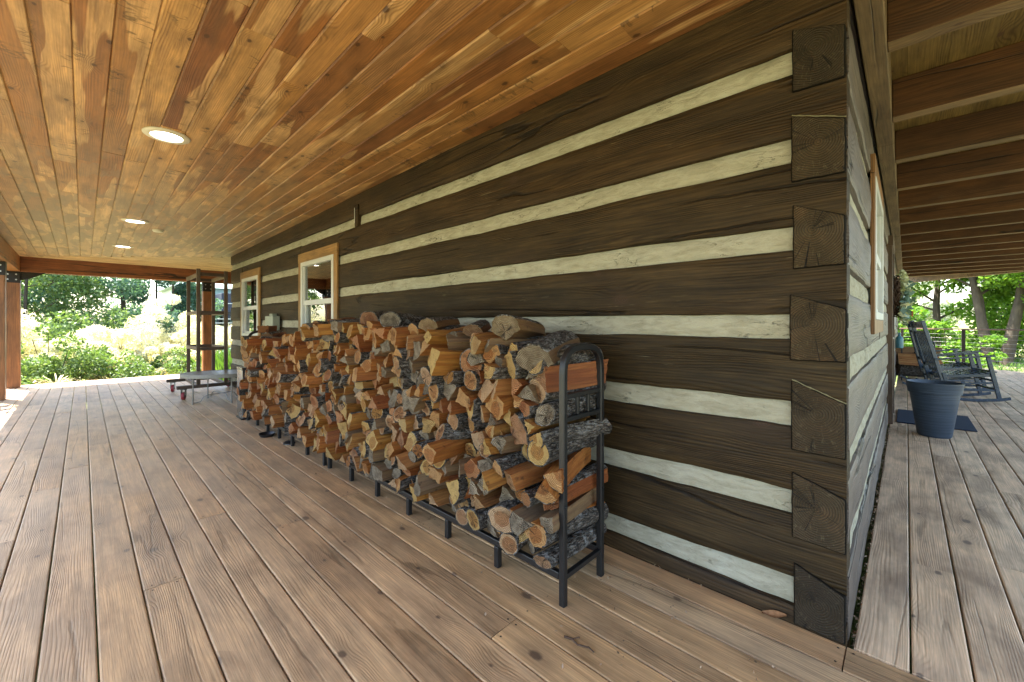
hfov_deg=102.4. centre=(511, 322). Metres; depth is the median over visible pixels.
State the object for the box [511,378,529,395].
firewood log
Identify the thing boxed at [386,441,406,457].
firewood log
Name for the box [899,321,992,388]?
rocking chair
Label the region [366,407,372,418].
firewood log
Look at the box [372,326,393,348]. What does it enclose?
firewood log
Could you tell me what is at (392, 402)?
firewood log
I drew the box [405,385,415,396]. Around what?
firewood log
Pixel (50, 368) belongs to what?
bush
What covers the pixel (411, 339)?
firewood log
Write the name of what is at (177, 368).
bush
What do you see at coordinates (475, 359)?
firewood log
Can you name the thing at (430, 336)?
firewood log
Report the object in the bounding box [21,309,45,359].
plume bush
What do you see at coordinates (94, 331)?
plume bush
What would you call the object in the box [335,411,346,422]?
firewood log
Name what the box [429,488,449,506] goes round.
firewood log
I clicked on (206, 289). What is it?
porch post
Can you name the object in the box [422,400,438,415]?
firewood log
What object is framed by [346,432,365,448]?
firewood log
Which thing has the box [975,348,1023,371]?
grass
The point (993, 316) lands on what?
maple tree
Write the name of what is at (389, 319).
firewood log
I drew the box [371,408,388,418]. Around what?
firewood log
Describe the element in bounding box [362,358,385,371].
firewood log
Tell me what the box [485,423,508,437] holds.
firewood log
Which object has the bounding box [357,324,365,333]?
firewood log
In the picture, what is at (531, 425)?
firewood log
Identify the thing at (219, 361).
grass
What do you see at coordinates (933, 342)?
log holder
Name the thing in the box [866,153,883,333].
window
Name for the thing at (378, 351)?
firewood log
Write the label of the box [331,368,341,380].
firewood log
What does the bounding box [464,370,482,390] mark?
firewood log
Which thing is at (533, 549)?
firewood log
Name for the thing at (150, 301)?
plume bush
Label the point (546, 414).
firewood log
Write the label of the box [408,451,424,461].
firewood log
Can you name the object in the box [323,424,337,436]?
firewood log
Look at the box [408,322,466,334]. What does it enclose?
firewood log
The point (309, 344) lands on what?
firewood log
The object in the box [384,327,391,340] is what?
firewood log
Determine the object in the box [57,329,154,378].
plume bush
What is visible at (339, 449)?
firewood log
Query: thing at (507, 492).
firewood log
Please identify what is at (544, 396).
firewood log
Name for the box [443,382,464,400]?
firewood log
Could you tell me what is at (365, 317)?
firewood log
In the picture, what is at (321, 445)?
firewood log
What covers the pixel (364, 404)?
firewood log
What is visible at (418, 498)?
firewood log
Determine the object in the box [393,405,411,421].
firewood log
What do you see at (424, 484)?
firewood log
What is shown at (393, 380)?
firewood log
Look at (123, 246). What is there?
ceiling light
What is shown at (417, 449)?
firewood log
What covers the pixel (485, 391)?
firewood log
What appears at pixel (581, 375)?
firewood log
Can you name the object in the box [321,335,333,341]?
firewood log
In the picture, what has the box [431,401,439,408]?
firewood log
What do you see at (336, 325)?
firewood log
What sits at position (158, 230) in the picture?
smoke detector
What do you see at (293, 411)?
firewood log
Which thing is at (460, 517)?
firewood log
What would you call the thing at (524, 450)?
firewood log
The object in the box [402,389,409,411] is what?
firewood log
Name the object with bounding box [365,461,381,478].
firewood log
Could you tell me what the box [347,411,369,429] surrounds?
firewood log
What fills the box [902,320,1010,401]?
rocking chair
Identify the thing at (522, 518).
firewood log
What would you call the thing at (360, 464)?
firewood log
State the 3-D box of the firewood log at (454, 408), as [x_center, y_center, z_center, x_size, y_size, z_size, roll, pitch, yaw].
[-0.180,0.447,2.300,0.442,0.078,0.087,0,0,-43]
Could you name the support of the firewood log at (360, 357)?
on the firewood log
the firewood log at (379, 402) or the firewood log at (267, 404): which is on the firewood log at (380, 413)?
the firewood log at (379, 402)
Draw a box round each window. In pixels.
[240,267,261,340]
[298,243,339,330]
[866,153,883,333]
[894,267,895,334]
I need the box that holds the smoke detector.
[152,229,163,232]
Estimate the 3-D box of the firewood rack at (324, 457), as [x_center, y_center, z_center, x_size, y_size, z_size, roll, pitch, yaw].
[-2.314,0.647,4.379,2.350,1.106,0.324,0,0,44]
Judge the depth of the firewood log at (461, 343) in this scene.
2.18 m
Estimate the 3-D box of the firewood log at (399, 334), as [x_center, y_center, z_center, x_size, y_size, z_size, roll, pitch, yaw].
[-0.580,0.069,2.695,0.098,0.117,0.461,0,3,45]
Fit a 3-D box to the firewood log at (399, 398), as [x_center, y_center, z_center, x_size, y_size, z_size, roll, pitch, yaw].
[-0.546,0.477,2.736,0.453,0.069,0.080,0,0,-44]
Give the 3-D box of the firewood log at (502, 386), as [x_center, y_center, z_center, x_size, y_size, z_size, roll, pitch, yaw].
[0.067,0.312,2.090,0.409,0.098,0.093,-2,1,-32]
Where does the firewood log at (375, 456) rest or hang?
on the firewood log at (381, 471)
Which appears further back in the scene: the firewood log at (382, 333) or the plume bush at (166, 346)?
the plume bush at (166, 346)
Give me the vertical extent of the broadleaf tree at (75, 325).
5.872 m
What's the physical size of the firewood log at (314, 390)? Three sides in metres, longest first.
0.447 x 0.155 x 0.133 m
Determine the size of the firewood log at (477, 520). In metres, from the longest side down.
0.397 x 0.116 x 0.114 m
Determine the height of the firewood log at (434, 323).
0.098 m
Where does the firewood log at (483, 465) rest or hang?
on the firewood log at (480, 485)
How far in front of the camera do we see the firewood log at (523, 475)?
1.86 m
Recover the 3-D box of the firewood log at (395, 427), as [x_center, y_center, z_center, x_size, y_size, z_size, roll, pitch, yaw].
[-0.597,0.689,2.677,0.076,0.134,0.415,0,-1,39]
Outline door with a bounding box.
[886,235,894,423]
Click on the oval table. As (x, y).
(214, 374)
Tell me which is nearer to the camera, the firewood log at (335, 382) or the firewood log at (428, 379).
the firewood log at (428, 379)
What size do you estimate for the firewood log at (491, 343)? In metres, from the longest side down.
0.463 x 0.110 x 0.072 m
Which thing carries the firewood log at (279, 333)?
on the firewood
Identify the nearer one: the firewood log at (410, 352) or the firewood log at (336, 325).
the firewood log at (410, 352)
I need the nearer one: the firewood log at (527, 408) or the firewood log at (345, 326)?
the firewood log at (527, 408)
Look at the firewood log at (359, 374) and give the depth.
2.87 m
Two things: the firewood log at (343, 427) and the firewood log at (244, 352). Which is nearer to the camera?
the firewood log at (343, 427)
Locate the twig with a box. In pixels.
[564,635,593,652]
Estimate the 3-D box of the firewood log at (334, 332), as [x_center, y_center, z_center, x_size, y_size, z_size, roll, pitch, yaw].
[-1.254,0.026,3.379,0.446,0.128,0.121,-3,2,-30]
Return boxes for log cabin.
[231,0,897,650]
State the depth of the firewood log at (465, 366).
2.09 m
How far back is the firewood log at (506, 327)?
1.95 m
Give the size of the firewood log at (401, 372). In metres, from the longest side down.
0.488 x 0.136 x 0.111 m
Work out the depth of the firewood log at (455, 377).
2.11 m
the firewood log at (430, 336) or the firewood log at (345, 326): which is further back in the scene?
the firewood log at (345, 326)
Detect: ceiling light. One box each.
[112,245,133,247]
[121,218,148,223]
[142,126,190,144]
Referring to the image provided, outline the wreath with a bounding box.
[893,269,916,325]
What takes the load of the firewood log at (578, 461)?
on the firewood log at (546, 494)
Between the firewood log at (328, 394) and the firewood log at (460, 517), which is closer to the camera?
the firewood log at (460, 517)
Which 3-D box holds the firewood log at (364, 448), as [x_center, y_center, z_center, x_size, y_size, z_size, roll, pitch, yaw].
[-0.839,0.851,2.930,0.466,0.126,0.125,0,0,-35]
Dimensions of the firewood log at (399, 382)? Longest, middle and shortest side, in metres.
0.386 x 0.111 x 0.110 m
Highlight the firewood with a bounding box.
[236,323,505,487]
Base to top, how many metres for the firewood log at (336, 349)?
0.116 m
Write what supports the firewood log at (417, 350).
on the firewood log at (414, 366)
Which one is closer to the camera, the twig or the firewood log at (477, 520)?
the twig
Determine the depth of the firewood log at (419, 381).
2.37 m
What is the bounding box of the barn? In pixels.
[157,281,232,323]
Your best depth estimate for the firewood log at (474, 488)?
2.01 m
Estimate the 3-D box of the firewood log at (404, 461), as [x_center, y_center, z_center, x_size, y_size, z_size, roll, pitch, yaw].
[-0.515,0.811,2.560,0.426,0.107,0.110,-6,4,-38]
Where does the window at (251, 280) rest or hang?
in the log cabin
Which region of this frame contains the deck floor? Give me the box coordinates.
[0,368,1023,681]
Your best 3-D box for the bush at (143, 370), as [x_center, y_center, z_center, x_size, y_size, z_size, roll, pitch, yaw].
[-10.069,1.254,10.698,2.352,1.312,2.359,0,0,-5]
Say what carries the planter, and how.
on the deck floor
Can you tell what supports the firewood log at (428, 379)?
on the firewood log at (435, 392)
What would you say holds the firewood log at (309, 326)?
on the firewood log at (309, 344)
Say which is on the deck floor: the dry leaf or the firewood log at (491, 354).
the dry leaf
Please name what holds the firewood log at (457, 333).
on the firewood log at (443, 361)
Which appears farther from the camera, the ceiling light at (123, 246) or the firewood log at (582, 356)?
the ceiling light at (123, 246)
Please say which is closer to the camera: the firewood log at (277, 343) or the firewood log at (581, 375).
the firewood log at (581, 375)
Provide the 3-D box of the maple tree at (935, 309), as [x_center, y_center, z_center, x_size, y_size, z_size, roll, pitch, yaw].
[20.134,-1.400,19.960,5.844,7.404,3.968,0,0,44]
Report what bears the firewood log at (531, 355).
on the firewood log at (516, 370)
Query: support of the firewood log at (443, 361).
on the firewood log
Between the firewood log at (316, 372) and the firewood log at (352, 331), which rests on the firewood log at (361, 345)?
the firewood log at (352, 331)
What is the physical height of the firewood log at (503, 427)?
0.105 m
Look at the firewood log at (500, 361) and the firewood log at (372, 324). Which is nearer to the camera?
the firewood log at (500, 361)
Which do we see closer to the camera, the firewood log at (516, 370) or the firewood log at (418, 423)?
the firewood log at (516, 370)
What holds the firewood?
in the firewood rack at (324, 457)
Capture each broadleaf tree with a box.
[21,274,134,358]
[21,274,201,349]
[21,275,102,323]
[21,293,55,318]
[106,279,220,346]
[111,280,223,330]
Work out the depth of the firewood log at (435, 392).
2.22 m
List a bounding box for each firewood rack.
[247,330,326,465]
[328,343,604,607]
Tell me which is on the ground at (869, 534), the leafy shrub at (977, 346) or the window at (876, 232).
the leafy shrub at (977, 346)
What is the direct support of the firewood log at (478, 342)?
on the firewood log at (475, 359)
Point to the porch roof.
(284, 114)
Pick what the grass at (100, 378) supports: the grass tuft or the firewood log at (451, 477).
the grass tuft
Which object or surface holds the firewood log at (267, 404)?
on the firewood
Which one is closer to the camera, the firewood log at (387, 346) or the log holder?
the firewood log at (387, 346)
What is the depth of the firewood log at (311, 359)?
3.40 m
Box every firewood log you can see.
[240,346,248,357]
[257,326,276,332]
[260,330,285,336]
[263,400,279,409]
[273,341,281,352]
[277,384,291,394]
[286,403,304,418]
[302,323,325,329]
[306,341,312,348]
[306,352,318,366]
[307,366,314,371]
[309,387,319,393]
[310,393,327,407]
[312,320,327,323]
[313,364,322,376]
[314,410,327,427]
[316,338,332,350]
[316,436,335,452]
[318,358,338,372]
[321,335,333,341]
[323,368,332,380]
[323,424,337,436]
[325,382,331,400]
[327,317,355,323]
[328,381,343,391]
[330,318,358,334]
[331,320,358,331]
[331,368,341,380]
[332,379,339,386]
[333,343,345,354]
[335,332,348,342]
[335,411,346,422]
[335,441,346,453]
[337,421,361,438]
[338,375,349,385]
[342,322,359,332]
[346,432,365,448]
[347,324,360,338]
[347,373,353,384]
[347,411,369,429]
[350,449,356,461]
[351,335,371,351]
[352,367,376,382]
[353,456,362,471]
[354,350,369,363]
[354,381,374,389]
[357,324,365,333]
[359,311,390,324]
[359,440,368,457]
[359,455,367,467]
[361,396,370,412]
[361,459,370,473]
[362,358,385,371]
[363,321,382,339]
[365,429,392,450]
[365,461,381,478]
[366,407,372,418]
[368,395,389,409]
[368,447,385,462]
[369,328,390,338]
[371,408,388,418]
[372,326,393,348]
[372,345,388,356]
[372,461,393,481]
[379,311,424,326]
[379,427,391,434]
[380,340,395,352]
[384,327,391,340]
[384,446,390,459]
[385,413,396,429]
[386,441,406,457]
[388,388,402,408]
[389,376,399,387]
[389,407,396,421]
[390,325,409,345]
[391,422,401,441]
[391,456,397,465]
[393,348,406,358]
[393,356,410,377]
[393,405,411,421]
[394,344,405,347]
[396,393,401,403]
[396,451,421,469]
[396,474,416,493]
[397,358,410,369]
[397,377,401,387]
[397,429,421,449]
[398,413,422,432]
[401,376,415,388]
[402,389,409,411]
[404,430,424,451]
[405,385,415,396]
[406,326,464,349]
[406,349,413,360]
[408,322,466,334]
[408,358,427,372]
[408,395,428,412]
[408,401,422,413]
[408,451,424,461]
[409,483,428,501]
[410,370,419,382]
[412,438,434,458]
[413,341,428,360]
[413,412,425,429]
[413,473,446,495]
[416,373,427,394]
[418,317,459,330]
[419,340,447,355]
[419,429,433,439]
[420,366,443,385]
[420,459,432,475]
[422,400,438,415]
[422,415,437,432]
[422,438,472,464]
[423,329,462,343]
[428,347,462,375]
[428,381,445,402]
[429,410,448,427]
[429,466,448,483]
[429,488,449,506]
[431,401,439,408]
[432,459,448,468]
[435,423,471,440]
[438,398,449,412]
[442,460,458,476]
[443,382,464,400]
[446,334,470,350]
[446,370,464,384]
[446,474,458,481]
[446,477,468,505]
[447,400,466,414]
[447,412,467,430]
[448,331,490,336]
[449,452,465,464]
[452,503,458,511]
[455,386,478,410]
[455,506,471,525]
[458,457,471,478]
[459,348,484,372]
[459,498,470,506]
[462,319,491,337]
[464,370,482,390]
[464,456,485,478]
[464,486,470,498]
[465,442,477,455]
[466,397,485,418]
[466,503,498,530]
[467,352,487,365]
[468,417,487,431]
[468,477,502,494]
[470,332,492,341]
[470,333,501,354]
[470,495,473,506]
[471,429,488,449]
[473,487,501,509]
[477,370,485,383]
[477,451,516,471]
[477,478,500,495]
[478,379,495,402]
[478,443,500,457]
[480,405,490,422]
[481,468,506,490]
[483,336,542,362]
[483,438,520,454]
[484,338,536,351]
[484,363,511,379]
[485,395,513,420]
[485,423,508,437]
[487,498,520,534]
[487,518,501,537]
[490,422,510,438]
[491,314,545,339]
[491,378,511,398]
[491,434,521,453]
[492,451,526,477]
[495,355,505,366]
[498,533,526,554]
[499,483,515,502]
[503,408,520,426]
[504,350,527,378]
[504,460,556,491]
[508,340,534,352]
[509,502,549,535]
[510,411,572,444]
[510,503,524,511]
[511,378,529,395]
[512,394,528,408]
[515,330,579,370]
[515,481,542,502]
[517,384,538,401]
[519,400,539,416]
[519,533,528,543]
[521,444,529,461]
[521,484,540,507]
[524,416,589,433]
[525,501,608,547]
[526,373,537,378]
[527,343,603,374]
[527,436,595,466]
[527,531,575,553]
[529,378,606,404]
[529,418,611,448]
[533,523,606,568]
[534,478,559,504]
[535,359,607,392]
[535,395,595,426]
[539,487,595,534]
[543,447,590,492]
[543,463,607,510]
[895,347,942,353]
[895,362,935,376]
[896,353,943,365]
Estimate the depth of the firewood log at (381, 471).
2.70 m
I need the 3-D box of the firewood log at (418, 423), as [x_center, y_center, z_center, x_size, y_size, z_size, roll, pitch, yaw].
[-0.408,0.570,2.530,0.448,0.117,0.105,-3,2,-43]
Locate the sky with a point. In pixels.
(960, 296)
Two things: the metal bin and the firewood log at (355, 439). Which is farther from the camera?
the metal bin
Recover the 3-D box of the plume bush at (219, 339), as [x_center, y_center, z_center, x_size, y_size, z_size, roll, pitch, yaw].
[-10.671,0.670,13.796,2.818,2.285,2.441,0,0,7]
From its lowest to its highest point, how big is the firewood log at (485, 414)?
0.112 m
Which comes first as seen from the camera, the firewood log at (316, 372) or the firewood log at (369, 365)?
the firewood log at (369, 365)
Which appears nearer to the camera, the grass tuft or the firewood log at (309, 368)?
the firewood log at (309, 368)
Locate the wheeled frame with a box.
[166,269,236,399]
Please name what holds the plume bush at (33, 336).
on the ground at (869, 534)
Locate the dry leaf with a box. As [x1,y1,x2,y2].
[762,610,786,617]
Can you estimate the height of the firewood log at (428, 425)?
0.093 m
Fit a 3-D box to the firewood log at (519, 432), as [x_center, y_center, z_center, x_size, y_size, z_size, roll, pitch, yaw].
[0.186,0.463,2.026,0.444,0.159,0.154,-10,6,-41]
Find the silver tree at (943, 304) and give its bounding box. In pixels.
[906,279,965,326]
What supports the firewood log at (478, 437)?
on the firewood log at (481, 448)
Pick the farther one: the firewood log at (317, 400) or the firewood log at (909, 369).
the firewood log at (909, 369)
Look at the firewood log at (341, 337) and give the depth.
3.09 m
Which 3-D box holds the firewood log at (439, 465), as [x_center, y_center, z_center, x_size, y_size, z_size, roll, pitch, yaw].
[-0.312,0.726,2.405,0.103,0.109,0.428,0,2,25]
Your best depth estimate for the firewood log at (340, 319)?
3.46 m
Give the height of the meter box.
0.475 m
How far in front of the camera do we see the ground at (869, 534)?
3.17 m
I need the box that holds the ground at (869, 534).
[31,318,1023,681]
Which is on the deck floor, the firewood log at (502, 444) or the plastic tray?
the plastic tray
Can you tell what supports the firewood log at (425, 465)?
on the firewood log at (424, 484)
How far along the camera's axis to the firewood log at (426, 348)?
2.37 m
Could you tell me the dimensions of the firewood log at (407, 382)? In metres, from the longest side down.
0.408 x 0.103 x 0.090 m
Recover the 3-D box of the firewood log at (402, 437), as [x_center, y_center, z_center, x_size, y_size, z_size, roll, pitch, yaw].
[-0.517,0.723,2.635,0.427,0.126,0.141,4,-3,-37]
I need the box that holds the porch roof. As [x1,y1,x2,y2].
[0,0,1023,283]
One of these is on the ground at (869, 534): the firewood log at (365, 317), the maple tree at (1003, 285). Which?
the maple tree at (1003, 285)
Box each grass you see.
[21,341,231,402]
[178,347,231,380]
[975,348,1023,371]
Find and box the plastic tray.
[258,431,275,437]
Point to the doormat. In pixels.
(965, 423)
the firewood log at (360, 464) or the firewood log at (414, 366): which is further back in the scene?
the firewood log at (360, 464)
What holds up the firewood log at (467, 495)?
on the firewood log at (487, 500)
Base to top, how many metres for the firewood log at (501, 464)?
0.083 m
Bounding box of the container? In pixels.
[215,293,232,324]
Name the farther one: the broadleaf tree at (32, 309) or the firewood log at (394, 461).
the broadleaf tree at (32, 309)
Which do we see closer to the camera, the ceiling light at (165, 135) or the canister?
the ceiling light at (165, 135)
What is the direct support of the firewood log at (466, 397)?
on the firewood log
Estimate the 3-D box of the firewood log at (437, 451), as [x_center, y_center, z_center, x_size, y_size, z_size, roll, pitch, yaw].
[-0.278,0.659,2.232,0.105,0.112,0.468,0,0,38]
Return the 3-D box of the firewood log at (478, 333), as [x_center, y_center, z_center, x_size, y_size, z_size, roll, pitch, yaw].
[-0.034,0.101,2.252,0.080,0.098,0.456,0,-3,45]
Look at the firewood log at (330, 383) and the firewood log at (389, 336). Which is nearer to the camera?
the firewood log at (389, 336)
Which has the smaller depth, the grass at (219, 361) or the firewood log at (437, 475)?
the firewood log at (437, 475)
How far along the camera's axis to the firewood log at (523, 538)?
1.88 m
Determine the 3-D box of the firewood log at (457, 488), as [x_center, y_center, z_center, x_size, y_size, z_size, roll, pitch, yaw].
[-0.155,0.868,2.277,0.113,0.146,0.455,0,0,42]
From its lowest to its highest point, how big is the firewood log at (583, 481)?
0.119 m
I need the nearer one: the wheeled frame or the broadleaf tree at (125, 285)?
the wheeled frame
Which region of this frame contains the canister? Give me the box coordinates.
[895,327,903,347]
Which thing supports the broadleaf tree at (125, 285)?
on the ground at (869, 534)
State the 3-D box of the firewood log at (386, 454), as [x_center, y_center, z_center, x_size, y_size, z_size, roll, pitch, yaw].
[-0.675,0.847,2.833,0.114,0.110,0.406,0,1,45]
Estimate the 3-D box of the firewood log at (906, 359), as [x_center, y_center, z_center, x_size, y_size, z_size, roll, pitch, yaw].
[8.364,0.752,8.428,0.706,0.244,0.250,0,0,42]
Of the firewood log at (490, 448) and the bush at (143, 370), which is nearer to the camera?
the firewood log at (490, 448)
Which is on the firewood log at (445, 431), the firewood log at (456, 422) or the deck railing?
the firewood log at (456, 422)
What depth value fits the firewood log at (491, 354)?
1.98 m
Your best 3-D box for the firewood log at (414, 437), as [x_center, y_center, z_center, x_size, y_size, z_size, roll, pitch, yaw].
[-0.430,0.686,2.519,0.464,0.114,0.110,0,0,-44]
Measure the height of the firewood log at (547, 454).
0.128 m
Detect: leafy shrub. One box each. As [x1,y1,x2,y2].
[897,305,947,346]
[900,319,1009,367]
[941,318,1023,360]
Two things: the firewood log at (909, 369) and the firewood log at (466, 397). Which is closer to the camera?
the firewood log at (466, 397)
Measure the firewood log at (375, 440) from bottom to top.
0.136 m
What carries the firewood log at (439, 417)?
on the firewood log
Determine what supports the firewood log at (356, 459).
on the firewood rack at (562, 574)
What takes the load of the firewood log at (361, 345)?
on the firewood log at (360, 357)
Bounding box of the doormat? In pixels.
[897,409,977,431]
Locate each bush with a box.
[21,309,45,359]
[21,319,120,383]
[21,321,126,384]
[21,365,32,379]
[34,340,137,380]
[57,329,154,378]
[62,347,181,380]
[76,305,195,366]
[112,342,201,374]
[116,293,201,356]
[132,346,201,374]
[158,310,231,358]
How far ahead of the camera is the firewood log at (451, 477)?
2.26 m
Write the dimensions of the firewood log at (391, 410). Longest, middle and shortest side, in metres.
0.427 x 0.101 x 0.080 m
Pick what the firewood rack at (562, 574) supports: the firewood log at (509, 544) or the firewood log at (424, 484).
the firewood log at (509, 544)
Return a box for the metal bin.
[236,366,251,419]
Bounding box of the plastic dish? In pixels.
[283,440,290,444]
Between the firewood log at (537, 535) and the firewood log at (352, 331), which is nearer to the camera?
the firewood log at (537, 535)
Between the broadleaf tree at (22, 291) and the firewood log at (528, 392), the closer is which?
the firewood log at (528, 392)
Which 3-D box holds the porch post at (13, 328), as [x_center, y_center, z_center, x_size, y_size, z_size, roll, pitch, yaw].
[-9.141,0.122,7.724,0.210,2.153,0.526,0,0,44]
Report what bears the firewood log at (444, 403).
on the firewood log
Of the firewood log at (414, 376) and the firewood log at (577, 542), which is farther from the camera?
the firewood log at (414, 376)
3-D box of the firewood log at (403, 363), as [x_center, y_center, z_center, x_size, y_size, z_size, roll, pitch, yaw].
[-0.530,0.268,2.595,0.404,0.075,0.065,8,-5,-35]
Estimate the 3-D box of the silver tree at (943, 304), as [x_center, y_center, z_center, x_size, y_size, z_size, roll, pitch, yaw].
[26.811,-3.174,29.995,8.926,9.956,8.489,0,0,44]
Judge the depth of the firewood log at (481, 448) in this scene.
2.03 m
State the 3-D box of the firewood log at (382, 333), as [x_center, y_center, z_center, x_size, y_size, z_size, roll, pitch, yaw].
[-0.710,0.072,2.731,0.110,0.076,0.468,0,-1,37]
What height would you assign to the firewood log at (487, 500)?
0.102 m
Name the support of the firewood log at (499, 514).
on the firewood log at (509, 544)
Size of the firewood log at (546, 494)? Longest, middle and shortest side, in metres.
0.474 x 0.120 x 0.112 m
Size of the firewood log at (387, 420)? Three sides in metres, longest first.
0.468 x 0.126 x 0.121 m
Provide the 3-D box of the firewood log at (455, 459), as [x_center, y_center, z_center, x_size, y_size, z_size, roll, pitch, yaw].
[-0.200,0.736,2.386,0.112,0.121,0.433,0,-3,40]
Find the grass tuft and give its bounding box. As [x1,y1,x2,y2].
[35,373,77,383]
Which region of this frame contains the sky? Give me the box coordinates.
[22,277,1005,321]
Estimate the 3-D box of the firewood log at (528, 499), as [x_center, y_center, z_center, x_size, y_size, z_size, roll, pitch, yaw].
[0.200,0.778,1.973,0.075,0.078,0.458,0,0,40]
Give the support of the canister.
hanging from the log cabin
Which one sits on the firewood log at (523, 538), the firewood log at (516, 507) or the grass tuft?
the firewood log at (516, 507)
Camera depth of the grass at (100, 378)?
10.54 m
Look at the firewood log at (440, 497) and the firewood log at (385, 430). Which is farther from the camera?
the firewood log at (385, 430)
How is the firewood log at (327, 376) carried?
on the firewood log at (330, 383)
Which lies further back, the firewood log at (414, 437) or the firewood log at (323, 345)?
the firewood log at (323, 345)
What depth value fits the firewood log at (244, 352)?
5.00 m
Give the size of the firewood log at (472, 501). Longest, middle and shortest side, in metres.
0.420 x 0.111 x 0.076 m
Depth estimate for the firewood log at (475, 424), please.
2.06 m
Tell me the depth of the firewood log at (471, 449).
2.15 m
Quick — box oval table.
[179,369,236,404]
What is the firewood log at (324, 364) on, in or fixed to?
on the firewood log at (327, 376)
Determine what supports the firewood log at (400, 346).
on the firewood log
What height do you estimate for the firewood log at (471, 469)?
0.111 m
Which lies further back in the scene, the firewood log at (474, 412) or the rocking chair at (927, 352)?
the rocking chair at (927, 352)
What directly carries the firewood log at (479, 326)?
on the firewood log at (461, 343)
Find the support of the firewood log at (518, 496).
on the firewood log at (516, 507)
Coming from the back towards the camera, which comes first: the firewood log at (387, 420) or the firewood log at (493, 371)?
the firewood log at (387, 420)
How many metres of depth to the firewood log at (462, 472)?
2.07 m
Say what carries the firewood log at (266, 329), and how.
on the firewood log at (279, 333)
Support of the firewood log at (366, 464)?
on the firewood rack at (562, 574)
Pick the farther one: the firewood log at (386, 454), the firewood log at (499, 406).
the firewood log at (386, 454)
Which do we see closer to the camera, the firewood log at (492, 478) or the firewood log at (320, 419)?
the firewood log at (492, 478)
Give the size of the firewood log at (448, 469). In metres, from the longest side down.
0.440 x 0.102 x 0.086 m
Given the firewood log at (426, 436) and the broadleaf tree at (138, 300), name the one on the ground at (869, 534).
the broadleaf tree at (138, 300)
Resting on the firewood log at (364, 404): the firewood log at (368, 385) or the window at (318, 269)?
the firewood log at (368, 385)
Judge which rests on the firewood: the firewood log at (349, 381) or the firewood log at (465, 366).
the firewood log at (349, 381)
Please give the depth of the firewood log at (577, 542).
1.84 m
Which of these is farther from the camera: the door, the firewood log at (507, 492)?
the door
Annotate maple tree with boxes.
[897,276,1013,343]
[915,272,1023,366]
[957,286,1023,347]
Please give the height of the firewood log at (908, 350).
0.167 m
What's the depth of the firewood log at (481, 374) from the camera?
2.05 m
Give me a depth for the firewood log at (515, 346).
1.92 m
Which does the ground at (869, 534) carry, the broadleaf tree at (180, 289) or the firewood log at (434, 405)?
the broadleaf tree at (180, 289)
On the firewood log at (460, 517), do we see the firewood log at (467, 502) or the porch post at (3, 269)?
the firewood log at (467, 502)
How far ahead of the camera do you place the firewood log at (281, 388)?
4.02 m
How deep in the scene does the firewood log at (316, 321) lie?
3.66 m
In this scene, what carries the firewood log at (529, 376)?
on the firewood log at (516, 370)
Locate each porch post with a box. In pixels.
[0,261,6,400]
[6,271,44,388]
[201,282,211,370]
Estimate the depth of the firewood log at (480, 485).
1.95 m
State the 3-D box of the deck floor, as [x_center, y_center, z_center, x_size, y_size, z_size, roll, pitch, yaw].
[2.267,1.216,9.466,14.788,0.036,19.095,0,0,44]
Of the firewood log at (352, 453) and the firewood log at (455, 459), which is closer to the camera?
the firewood log at (455, 459)
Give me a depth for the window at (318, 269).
4.98 m
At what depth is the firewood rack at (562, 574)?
1.91 m
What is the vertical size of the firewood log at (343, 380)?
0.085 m
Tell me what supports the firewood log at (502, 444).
on the firewood log at (524, 450)
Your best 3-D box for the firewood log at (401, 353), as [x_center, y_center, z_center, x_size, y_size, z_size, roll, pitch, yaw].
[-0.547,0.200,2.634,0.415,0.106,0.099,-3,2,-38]
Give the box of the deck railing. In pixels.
[899,328,1023,367]
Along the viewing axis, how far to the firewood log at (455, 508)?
2.27 m
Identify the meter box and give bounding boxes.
[265,314,279,330]
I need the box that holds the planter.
[905,379,964,438]
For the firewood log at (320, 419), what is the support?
on the firewood
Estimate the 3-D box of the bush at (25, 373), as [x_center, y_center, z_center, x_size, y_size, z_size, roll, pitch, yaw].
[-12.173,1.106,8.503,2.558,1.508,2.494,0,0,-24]
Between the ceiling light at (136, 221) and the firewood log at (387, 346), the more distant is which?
the ceiling light at (136, 221)
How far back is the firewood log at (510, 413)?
1.95 m
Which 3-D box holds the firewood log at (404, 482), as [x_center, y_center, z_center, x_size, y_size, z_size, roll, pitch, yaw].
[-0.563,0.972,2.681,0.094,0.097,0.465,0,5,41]
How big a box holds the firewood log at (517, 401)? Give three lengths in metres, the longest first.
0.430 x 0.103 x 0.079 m
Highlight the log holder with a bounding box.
[901,337,934,379]
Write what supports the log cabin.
on the deck floor
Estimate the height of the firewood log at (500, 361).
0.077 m
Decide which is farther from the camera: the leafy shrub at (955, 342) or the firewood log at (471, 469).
the leafy shrub at (955, 342)
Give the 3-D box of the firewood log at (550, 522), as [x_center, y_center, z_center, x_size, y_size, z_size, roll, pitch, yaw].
[0.283,0.845,1.906,0.081,0.084,0.460,0,1,38]
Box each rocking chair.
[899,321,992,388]
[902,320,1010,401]
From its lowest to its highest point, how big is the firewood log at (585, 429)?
0.086 m
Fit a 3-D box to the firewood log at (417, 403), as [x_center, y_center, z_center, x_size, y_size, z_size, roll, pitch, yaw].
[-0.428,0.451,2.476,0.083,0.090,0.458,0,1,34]
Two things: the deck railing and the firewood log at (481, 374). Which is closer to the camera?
the firewood log at (481, 374)

